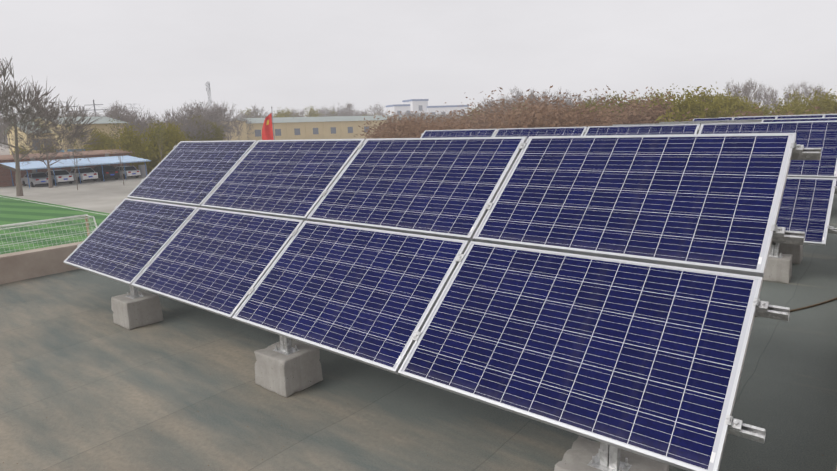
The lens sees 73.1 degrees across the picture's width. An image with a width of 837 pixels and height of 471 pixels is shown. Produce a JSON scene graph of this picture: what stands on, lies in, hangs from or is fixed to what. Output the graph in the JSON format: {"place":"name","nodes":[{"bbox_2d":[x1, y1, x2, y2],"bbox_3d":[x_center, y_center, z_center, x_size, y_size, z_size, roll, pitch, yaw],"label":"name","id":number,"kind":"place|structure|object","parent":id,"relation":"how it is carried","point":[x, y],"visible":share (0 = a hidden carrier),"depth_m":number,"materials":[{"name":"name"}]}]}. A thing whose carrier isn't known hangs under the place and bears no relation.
{"place":"outdoors","nodes":[
{"label":"outdoors","id":0,"kind":"place"},
{"bbox_2d":[0,144,99,186],"bbox_3d":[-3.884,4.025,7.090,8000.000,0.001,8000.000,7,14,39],"label":"ground","id":1,"kind":"structure","parent":0,"point":[6,151],"depth_m":229.06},
{"bbox_2d":[3,122,53,154],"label":"yellow annex","id":2,"kind":"object","parent":1,"relation":"on","point":[13,138],"visible":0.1,"depth_m":84.72,"materials":[{"name":"clear concrete"}]},
{"bbox_2d":[30,117,126,151],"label":"yellow hall","id":3,"kind":"structure","parent":1,"relation":"on","point":[100,124],"depth_m":86.45,"materials":[{"name":"clear concrete"}]},
{"bbox_2d":[78,126,118,150],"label":"willow tree","id":4,"kind":"object","parent":1,"relation":"on","point":[104,142],"visible":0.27,"depth_m":80.41,"materials":[{"name":"green plant"}]},
{"bbox_2d":[101,102,139,119],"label":"bare tree","id":5,"kind":"object","parent":1,"relation":"on","point":[126,111],"visible":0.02,"depth_m":130.33,"materials":[{"name":"grey plant"}]},
{"bbox_2d":[93,122,155,173],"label":"willow tree","id":6,"kind":"object","parent":1,"relation":"on","point":[131,142],"visible":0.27,"depth_m":72.87,"materials":[{"name":"green plant"}]},
{"bbox_2d":[108,107,149,140],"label":"bare tree","id":7,"kind":"object","parent":1,"relation":"on","point":[119,115],"visible":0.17,"depth_m":91.21,"materials":[{"name":"grey plant"}]},
{"bbox_2d":[109,105,171,140],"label":"bare tree","id":8,"kind":"object","parent":1,"relation":"on","point":[142,124],"visible":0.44,"depth_m":87.17,"materials":[{"name":"grey plant"}]},
{"bbox_2d":[128,119,192,172],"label":"willow tree","id":9,"kind":"object","parent":1,"relation":"on","point":[173,140],"visible":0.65,"depth_m":71.44,"materials":[{"name":"green plant"}]},
{"bbox_2d":[148,106,199,139],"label":"bare tree","id":10,"kind":"object","parent":1,"relation":"on","point":[176,123],"visible":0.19,"depth_m":95.35,"materials":[{"name":"grey plant"}]},
{"bbox_2d":[165,100,210,121],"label":"bare tree","id":11,"kind":"object","parent":1,"relation":"on","point":[204,108],"depth_m":133.95,"materials":[{"name":"grey plant"}]},
{"bbox_2d":[148,121,246,140],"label":"building","id":12,"kind":"structure","parent":1,"relation":"on","point":[243,135],"depth_m":136.18,"materials":[{"name":"clear concrete"}]},
{"bbox_2d":[174,106,223,140],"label":"bare tree","id":13,"kind":"object","parent":1,"relation":"on","point":[191,111],"visible":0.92,"depth_m":99.24,"materials":[{"name":"grey plant"}]},
{"bbox_2d":[173,107,229,136],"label":"bare tree","id":14,"kind":"object","parent":1,"relation":"on","point":[208,115],"visible":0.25,"depth_m":105.47,"materials":[{"name":"grey plant"}]},
{"bbox_2d":[181,115,227,140],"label":"willow tree","id":15,"kind":"object","parent":1,"relation":"on","point":[218,136],"visible":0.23,"depth_m":101.70,"materials":[{"name":"green plant"}]},
{"bbox_2d":[201,109,241,140],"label":"bare tree","id":16,"kind":"object","parent":1,"relation":"on","point":[216,117],"visible":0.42,"depth_m":110.06,"materials":[{"name":"grey plant"}]},
{"bbox_2d":[201,101,244,140],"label":"bare tree","id":17,"kind":"object","parent":1,"relation":"on","point":[226,105],"visible":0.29,"depth_m":116.79,"materials":[{"name":"grey plant"}]},
{"bbox_2d":[203,102,248,137],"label":"bare tree","id":18,"kind":"object","parent":1,"relation":"on","point":[216,111],"visible":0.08,"depth_m":113.61,"materials":[{"name":"grey plant"}]},
{"bbox_2d":[205,101,255,139],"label":"bare tree","id":19,"kind":"object","parent":1,"relation":"on","point":[235,117],"visible":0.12,"depth_m":139.57,"materials":[{"name":"grey plant"}]},
{"bbox_2d":[304,106,323,116],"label":"willow tree","id":20,"kind":"object","parent":1,"relation":"on","point":[312,114],"visible":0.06,"depth_m":213.51,"materials":[{"name":"green plant"}]},
{"bbox_2d":[235,114,462,140],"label":"long yellow building","id":21,"kind":"structure","parent":1,"relation":"on","point":[329,127],"depth_m":153.56,"materials":[{"name":"paint"}]},
{"bbox_2d":[354,113,418,139],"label":"russet tree","id":22,"kind":"object","parent":1,"relation":"on","point":[373,136],"visible":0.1,"depth_m":73.25,"materials":[{"name":"brown plant"}]},
{"bbox_2d":[366,111,426,138],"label":"russet tree","id":23,"kind":"object","parent":1,"relation":"on","point":[387,135],"visible":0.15,"depth_m":67.26,"materials":[{"name":"brown plant"}]},
{"bbox_2d":[386,104,409,114],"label":"white office","id":24,"kind":"structure","parent":1,"relation":"on","point":[399,108],"depth_m":323.96,"materials":[{"name":"white"}]},
{"bbox_2d":[362,112,450,138],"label":"russet tree","id":25,"kind":"object","parent":1,"relation":"on","point":[397,125],"visible":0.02,"depth_m":71.84,"materials":[{"name":"brown plant"}]},
{"bbox_2d":[402,99,428,114],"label":"white office","id":26,"kind":"structure","parent":1,"relation":"on","point":[419,105],"depth_m":323.81,"materials":[{"name":"white"}]},
{"bbox_2d":[385,111,448,137],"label":"russet tree","id":27,"kind":"object","parent":1,"relation":"on","point":[413,125],"visible":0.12,"depth_m":65.45,"materials":[{"name":"brown plant"}]},
{"bbox_2d":[397,111,458,137],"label":"russet tree","id":28,"kind":"object","parent":1,"relation":"on","point":[418,134],"visible":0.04,"depth_m":60.47,"materials":[{"name":"brown plant"}]},
{"bbox_2d":[427,105,468,115],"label":"white office","id":29,"kind":"structure","parent":1,"relation":"on","point":[433,109],"depth_m":323.27,"materials":[{"name":"white"}]},
{"bbox_2d":[416,110,485,136],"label":"russet tree","id":30,"kind":"object","parent":1,"relation":"on","point":[468,127],"visible":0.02,"depth_m":60.87,"materials":[{"name":"brown plant"}]},
{"bbox_2d":[448,102,509,128],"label":"russet tree","id":31,"kind":"object","parent":1,"relation":"on","point":[466,117],"visible":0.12,"depth_m":88.48,"materials":[{"name":"brown plant"}]},
{"bbox_2d":[428,87,547,126],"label":"russet tree","id":32,"kind":"object","parent":1,"relation":"on","point":[490,107],"visible":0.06,"depth_m":93.40,"materials":[{"name":"brown plant"}]},
{"bbox_2d":[447,87,537,129],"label":"russet tree","id":33,"kind":"object","parent":1,"relation":"on","point":[486,116],"visible":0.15,"depth_m":82.56,"materials":[{"name":"brown plant"}]},
{"bbox_2d":[468,95,570,128],"bbox_3d":[11.299,-10.326,59.384,10.781,8.815,12.456,-8,13,-30],"label":"russet tree","id":34,"kind":"object","parent":1,"relation":"on","point":[529,120],"visible":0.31,"depth_m":58.04,"materials":[{"name":"brown plant"}]},
{"bbox_2d":[497,91,567,117],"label":"russet tree","id":35,"kind":"object","parent":1,"relation":"on","point":[539,103],"visible":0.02,"depth_m":92.69,"materials":[{"name":"brown plant"}]},
{"bbox_2d":[489,102,580,128],"bbox_3d":[12.417,-9.886,58.081,9.335,7.625,10.118,-11,14,-40],"label":"russet tree","id":36,"kind":"object","parent":1,"relation":"on","point":[513,126],"visible":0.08,"depth_m":57.32,"materials":[{"name":"brown plant"}]},
{"bbox_2d":[490,85,582,128],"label":"russet tree","id":37,"kind":"object","parent":1,"relation":"on","point":[526,103],"visible":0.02,"depth_m":67.59,"materials":[{"name":"brown plant"}]},
{"bbox_2d":[485,91,622,127],"bbox_3d":[14.011,-10.488,59.771,14.370,8.814,16.603,-1,11,6],"label":"russet tree","id":38,"kind":"object","parent":1,"relation":"on","point":[572,124],"visible":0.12,"depth_m":58.19,"materials":[{"name":"brown plant"}]},
{"bbox_2d":[519,91,625,126],"bbox_3d":[16.451,-11.794,64.155,16.410,8.945,15.139,-8,12,-27],"label":"russet tree","id":39,"kind":"object","parent":1,"relation":"on","point":[583,110],"visible":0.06,"depth_m":62.63,"materials":[{"name":"brown plant"}]},
{"bbox_2d":[541,94,632,126],"bbox_3d":[17.799,-11.195,61.924,13.337,8.484,12.304,-12,15,-43],"label":"russet tree","id":40,"kind":"object","parent":1,"relation":"on","point":[607,120],"visible":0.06,"depth_m":61.32,"materials":[{"name":"brown plant"}]},
{"bbox_2d":[572,97,605,116],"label":"willow tree","id":41,"kind":"object","parent":1,"relation":"on","point":[588,104],"visible":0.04,"depth_m":85.05,"materials":[{"name":"green plant"}]},
{"bbox_2d":[589,91,642,120],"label":"willow tree","id":42,"kind":"object","parent":1,"relation":"on","point":[616,103],"visible":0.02,"depth_m":80.15,"materials":[{"name":"green plant"}]},
{"bbox_2d":[600,89,696,125],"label":"russet tree","id":43,"kind":"object","parent":1,"relation":"on","point":[641,110],"visible":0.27,"depth_m":66.52,"materials":[{"name":"brown plant"}]},
{"bbox_2d":[600,91,705,125],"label":"russet tree","id":44,"kind":"object","parent":1,"relation":"on","point":[643,113],"visible":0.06,"depth_m":66.36,"materials":[{"name":"brown plant"}]},
{"bbox_2d":[623,85,684,120],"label":"willow tree","id":45,"kind":"object","parent":1,"relation":"on","point":[661,95],"depth_m":72.79,"materials":[{"name":"green plant"}]},
{"bbox_2d":[656,88,739,122],"bbox_3d":[30.621,-10.217,62.130,9.052,11.547,9.250,-8,13,-29],"label":"willow tree","id":46,"kind":"object","parent":1,"relation":"on","point":[695,111],"visible":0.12,"depth_m":60.86,"materials":[{"name":"green plant"}]},
{"bbox_2d":[674,82,760,116],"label":"willow tree","id":47,"kind":"object","parent":1,"relation":"on","point":[730,102],"visible":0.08,"depth_m":67.89,"materials":[{"name":"green plant"}]},
{"bbox_2d":[706,88,768,115],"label":"willow tree","id":48,"kind":"object","parent":1,"relation":"on","point":[736,95],"visible":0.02,"depth_m":71.54,"materials":[{"name":"green plant"}]},
{"bbox_2d":[740,80,762,106],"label":"poplar tree","id":49,"kind":"object","parent":1,"relation":"on","point":[747,89],"visible":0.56,"depth_m":99.25,"materials":[{"name":"grey plant"}]},
{"bbox_2d":[735,96,777,115],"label":"willow tree","id":50,"kind":"object","parent":1,"relation":"on","point":[763,110],"depth_m":75.44,"materials":[{"name":"green plant"}]},
{"bbox_2d":[752,83,772,107],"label":"poplar tree","id":51,"kind":"object","parent":1,"relation":"on","point":[759,97],"visible":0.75,"depth_m":102.12,"materials":[{"name":"grey plant"}]},
{"bbox_2d":[760,85,780,109],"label":"poplar tree","id":52,"kind":"object","parent":1,"relation":"on","point":[773,102],"visible":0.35,"depth_m":107.27,"materials":[{"name":"grey plant"}]},
{"bbox_2d":[770,89,810,114],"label":"willow tree","id":53,"kind":"object","parent":1,"relation":"on","point":[796,100],"visible":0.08,"depth_m":75.10,"materials":[{"name":"green plant"}]},
{"bbox_2d":[762,86,836,115],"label":"willow tree","id":54,"kind":"object","parent":1,"relation":"on","point":[797,110],"visible":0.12,"depth_m":69.86,"materials":[{"name":"green plant"}]},
{"bbox_2d":[794,81,813,105],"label":"poplar tree","id":55,"kind":"object","parent":1,"relation":"on","point":[806,88],"visible":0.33,"depth_m":102.80,"materials":[{"name":"grey plant"}]},
{"bbox_2d":[806,86,828,102],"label":"poplar tree","id":56,"kind":"object","parent":1,"relation":"on","point":[812,90],"visible":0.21,"depth_m":100.89,"materials":[{"name":"grey plant"}]},
{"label":"building walls","id":57,"kind":"object","parent":1,"relation":"on","visible":0},
{"bbox_2d":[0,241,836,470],"bbox_3d":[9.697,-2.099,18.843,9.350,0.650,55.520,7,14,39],"label":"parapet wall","id":58,"kind":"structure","parent":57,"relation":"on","point":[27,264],"depth_m":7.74,"materials":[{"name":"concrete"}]},
{"bbox_2d":[554,436,668,470],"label":"ballast block","id":59,"kind":"structure","parent":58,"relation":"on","point":[580,453],"depth_m":2.73,"materials":[{"name":"concrete"}]},
{"bbox_2d":[762,253,792,282],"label":"ballast block","id":60,"kind":"structure","parent":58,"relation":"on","point":[778,269],"depth_m":6.42,"materials":[{"name":"concrete"}]},
{"bbox_2d":[769,243,782,257],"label":"racking posts","id":61,"kind":"object","parent":60,"relation":"on","point":[774,251],"visible":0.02,"depth_m":6.50,"materials":[{"name":"metal"}]},
{"bbox_2d":[769,243,802,263],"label":"ballast block","id":62,"kind":"structure","parent":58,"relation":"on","point":[795,251],"depth_m":7.19,"materials":[{"name":"concrete"}]},
{"bbox_2d":[421,127,836,244],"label":"racking rails","id":63,"kind":"object","parent":62,"relation":"on","point":[832,230],"visible":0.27,"depth_m":6.19,"materials":[{"name":"metal"}]},
{"bbox_2d":[420,129,497,137],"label":"solar panel","id":64,"kind":"object","parent":63,"relation":"attached to","point":[458,133],"visible":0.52,"depth_m":10.54,"materials":[{"name":"blue glass"}]},
{"bbox_2d":[493,127,586,138],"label":"solar panel","id":65,"kind":"object","parent":63,"relation":"attached to","point":[547,131],"visible":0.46,"depth_m":9.49,"materials":[{"name":"blue glass"}]},
{"bbox_2d":[584,124,699,135],"bbox_3d":[3.135,-1.281,8.313,1.650,0.035,0.990,7,54,39],"label":"solar panel","id":66,"kind":"object","parent":63,"relation":"attached to","point":[647,129],"visible":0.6,"depth_m":8.44,"materials":[{"name":"blue glass"}]},
{"bbox_2d":[698,120,836,177],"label":"solar panel","id":67,"kind":"object","parent":63,"relation":"attached to","point":[822,135],"visible":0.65,"depth_m":7.04,"materials":[{"name":"blue glass"}]},
{"bbox_2d":[776,177,836,245],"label":"solar panel","id":68,"kind":"object","parent":63,"relation":"attached to","point":[806,205],"visible":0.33,"depth_m":6.44,"materials":[{"name":"blue glass"}]},
{"bbox_2d":[0,195,109,253],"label":"pitch turf","id":69,"kind":"structure","parent":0,"point":[13,210],"depth_m":35.05,"materials":[{"name":"plant"}]},
{"bbox_2d":[0,214,96,235],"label":"goal frame","id":70,"kind":"object","parent":69,"relation":"on","point":[47,220],"visible":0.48,"depth_m":20.41,"materials":[{"name":"metal"}]},
{"bbox_2d":[0,216,95,254],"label":"goal net","id":71,"kind":"object","parent":70,"relation":"attached to","point":[89,223],"visible":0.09,"depth_m":19.82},
{"bbox_2d":[0,155,150,169],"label":"carport roof","id":72,"kind":"structure","parent":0,"point":[84,162],"depth_m":63.62,"materials":[{"name":"metal"}]},
{"bbox_2d":[0,176,198,212],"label":"yard paving","id":73,"kind":"structure","parent":0,"point":[106,195],"depth_m":52.47,"materials":[{"name":"concrete"}]},
{"bbox_2d":[21,172,48,186],"bbox_3d":[-41.435,-6.082,61.157,4.260,1.444,1.727,7,14,39],"label":"parked car","id":74,"kind":"object","parent":73,"relation":"on","point":[38,178],"visible":0.88,"depth_m":60.10,"materials":[{"name":"silver metal"}]},
{"bbox_2d":[0,57,101,195],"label":"bare tree","id":75,"kind":"object","parent":73,"relation":"on","point":[5,98],"visible":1,"depth_m":49.09,"materials":[{"name":"grey plant"}]},
{"bbox_2d":[10,104,99,187],"bbox_3d":[-37.884,-9.501,58.102,7.687,9.126,9.521,3,12,24],"label":"bare tree","id":76,"kind":"object","parent":73,"relation":"on","point":[48,165],"visible":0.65,"depth_m":58.20,"materials":[{"name":"brown plant"}]},
{"bbox_2d":[46,169,73,184],"bbox_3d":[-40.323,-6.529,62.963,4.621,1.558,1.759,7,14,37],"label":"parked car","id":77,"kind":"object","parent":73,"relation":"on","point":[63,176],"visible":0.79,"depth_m":61.76,"materials":[{"name":"white"}]},
{"bbox_2d":[47,122,88,189],"bbox_3d":[-33.657,-7.836,54.410,3.487,6.992,2.403,-8,13,-29],"label":"young tree","id":78,"kind":"object","parent":73,"relation":"on","point":[74,149],"visible":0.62,"depth_m":54.53,"materials":[{"name":"brown plant"}]},
{"bbox_2d":[10,161,146,187],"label":"carport posts","id":79,"kind":"object","parent":73,"relation":"on","point":[79,174],"visible":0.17,"depth_m":62.27,"materials":[{"name":"metal"}]},
{"bbox_2d":[0,151,163,186],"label":"brick yard wall","id":80,"kind":"structure","parent":73,"relation":"on","point":[5,177],"depth_m":63.96,"materials":[{"name":"brick"}]},
{"bbox_2d":[0,149,134,159],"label":"yard wall coping","id":81,"kind":"object","parent":80,"relation":"on","point":[6,157],"visible":0.12,"depth_m":67.47,"materials":[{"name":"brick"}]},
{"bbox_2d":[70,167,98,182],"bbox_3d":[-38.828,-7.012,65.123,4.662,1.582,1.796,7,14,38],"label":"parked car","id":82,"kind":"object","parent":73,"relation":"on","point":[86,173],"visible":0.75,"depth_m":63.99,"materials":[{"name":"white"}]},
{"bbox_2d":[93,165,119,180],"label":"parked car","id":83,"kind":"object","parent":73,"relation":"on","point":[109,172],"visible":0.88,"depth_m":65.67,"materials":[{"name":"grey"}]},
{"bbox_2d":[103,117,137,183],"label":"young tree","id":84,"kind":"object","parent":73,"relation":"on","point":[118,133],"visible":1,"depth_m":57.46,"materials":[{"name":"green plant"}]},
{"bbox_2d":[115,166,140,178],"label":"parked car","id":85,"kind":"object","parent":73,"relation":"on","point":[131,171],"visible":0.69,"depth_m":67.51,"materials":[{"name":"white"}]},
{"bbox_2d":[142,119,168,161],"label":"young tree","id":86,"kind":"object","parent":73,"relation":"on","point":[161,132],"visible":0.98,"depth_m":60.59,"materials":[{"name":"green plant"}]},
{"bbox_2d":[262,113,273,139],"bbox_3d":[-14.333,-9.933,53.404,1.148,3.300,0.200,-1,11,2],"label":"flag cloth","id":87,"kind":"object","parent":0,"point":[267,131],"visible":0.79,"depth_m":53.38,"materials":[{"name":"fabric"}]},
{"bbox_2d":[0,194,836,470],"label":"roof surface","id":88,"kind":"object","parent":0,"point":[87,383],"depth_m":3.94,"materials":[{"name":"concrete"}]},
{"bbox_2d":[111,290,163,329],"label":"ballast block","id":89,"kind":"structure","parent":88,"relation":"on","point":[131,314],"depth_m":5.65,"materials":[{"name":"concrete"}]},
{"bbox_2d":[125,285,631,470],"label":"support posts","id":90,"kind":"object","parent":89,"relation":"on","point":[606,457],"visible":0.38,"depth_m":2.68,"materials":[{"name":"metal"}]},
{"bbox_2d":[77,143,820,443],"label":"racking rails","id":91,"kind":"object","parent":90,"relation":"on","point":[738,427],"visible":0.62,"depth_m":2.76,"materials":[{"name":"metal"}]},
{"bbox_2d":[64,198,197,285],"bbox_3d":[-3.126,0.015,6.085,1.650,0.036,0.990,7,54,39],"label":"solar panel","id":92,"kind":"object","parent":91,"relation":"attached to","point":[126,240],"visible":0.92,"depth_m":6.01,"materials":[{"name":"blue glass"}]},
{"bbox_2d":[127,140,256,207],"bbox_3d":[-2.654,-0.751,6.554,1.650,0.035,0.990,7,54,39],"label":"solar panel","id":93,"kind":"object","parent":91,"relation":"attached to","point":[190,173],"visible":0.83,"depth_m":6.48,"materials":[{"name":"blue glass"}]},
{"bbox_2d":[131,207,303,318],"bbox_3d":[-1.831,0.177,5.044,1.650,0.036,0.990,7,54,39],"label":"solar panel","id":94,"kind":"object","parent":91,"relation":"attached to","point":[218,262],"visible":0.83,"depth_m":4.95,"materials":[{"name":"blue glass"}]},
{"bbox_2d":[200,139,364,220],"bbox_3d":[-1.358,-0.589,5.512,1.650,0.035,0.990,7,54,39],"label":"solar panel","id":95,"kind":"object","parent":91,"relation":"attached to","point":[292,179],"visible":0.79,"depth_m":5.42,"materials":[{"name":"blue glass"}]},
{"bbox_2d":[232,221,469,373],"bbox_3d":[-0.536,0.340,4.002,1.650,0.036,0.990,7,54,39],"label":"solar panel","id":96,"kind":"object","parent":91,"relation":"attached to","point":[368,296],"visible":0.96,"depth_m":3.88,"materials":[{"name":"blue glass"}]},
{"bbox_2d":[307,136,526,240],"bbox_3d":[-0.063,-0.427,4.470,1.650,0.035,0.990,7,54,39],"label":"solar panel","id":97,"kind":"object","parent":91,"relation":"attached to","point":[450,187],"visible":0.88,"depth_m":4.36,"materials":[{"name":"blue glass"}]},
{"bbox_2d":[398,241,762,470],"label":"solar panel","id":98,"kind":"object","parent":91,"relation":"attached to","point":[643,359],"visible":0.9,"depth_m":2.81,"materials":[{"name":"blue glass"}]},
{"bbox_2d":[473,133,795,276],"bbox_3d":[1.232,-0.265,3.428,1.650,0.035,0.990,7,54,39],"label":"solar panel","id":99,"kind":"object","parent":91,"relation":"attached to","point":[710,202],"visible":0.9,"depth_m":3.29,"materials":[{"name":"blue glass"}]},
{"bbox_2d":[254,339,322,397],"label":"ballast block","id":100,"kind":"structure","parent":88,"relation":"on","point":[283,375],"depth_m":4.14,"materials":[{"name":"concrete"}]},
{"bbox_2d":[755,297,836,316],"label":"cable","id":101,"kind":"object","parent":88,"relation":"on","point":[809,306],"visible":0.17,"depth_m":5.57,"materials":[{"name":"rubber"}]},
{"bbox_2d":[0,0,836,123],"label":"sky","id":102,"kind":"structure","parent":0,"point":[158,55],"materials":[{"name":"white"}]},
{"bbox_3d":[9.309,-1.763,16.609,0.404,0.274,0.351,8,15,41],"label":"ballast block","id":103,"kind":"object","parent":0,"visible":0},
{"bbox_2d":[612,121,761,125],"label":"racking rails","id":104,"kind":"object","parent":103,"relation":"on","point":[700,123],"visible":0.21,"depth_m":17.26,"materials":[{"name":"metal"}]},
{"bbox_3d":[11.828,-2.431,19.608,0.404,0.274,0.351,8,15,40],"label":"ballast block","id":105,"kind":"object","parent":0,"visible":0},
{"bbox_2d":[660,119,761,122],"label":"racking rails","id":106,"kind":"object","parent":105,"relation":"on","point":[712,121],"visible":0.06,"depth_m":21.40,"materials":[{"name":"metal"}]},
{"bbox_3d":[5.531,-1.784,12.475,6.815,1.316,1.526,7,14,39],"label":"racking","id":107,"kind":"object","parent":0,"visible":0},
{"bbox_2d":[762,117,836,121],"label":"solar panel","id":108,"kind":"object","parent":107,"relation":"attached to","point":[801,119],"visible":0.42,"depth_m":11.41,"materials":[{"name":"blue glass"}]},
{"bbox_3d":[15.127,-4.351,24.005,6.815,1.325,1.526,7,14,39],"label":"racking","id":109,"kind":"object","parent":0,"visible":0},
{"bbox_2d":[693,117,732,120],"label":"solar panel","id":110,"kind":"object","parent":109,"relation":"attached to","point":[709,119],"visible":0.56,"depth_m":25.96,"materials":[{"name":"blue glass"}]},
{"bbox_2d":[733,116,776,119],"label":"solar panel","id":111,"kind":"object","parent":109,"relation":"attached to","point":[753,118],"visible":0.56,"depth_m":24.91,"materials":[{"name":"blue glass"}]},
{"bbox_2d":[777,115,823,118],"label":"solar panel","id":112,"kind":"object","parent":109,"relation":"attached to","point":[801,116],"visible":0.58,"depth_m":23.84,"materials":[{"name":"blue glass"}]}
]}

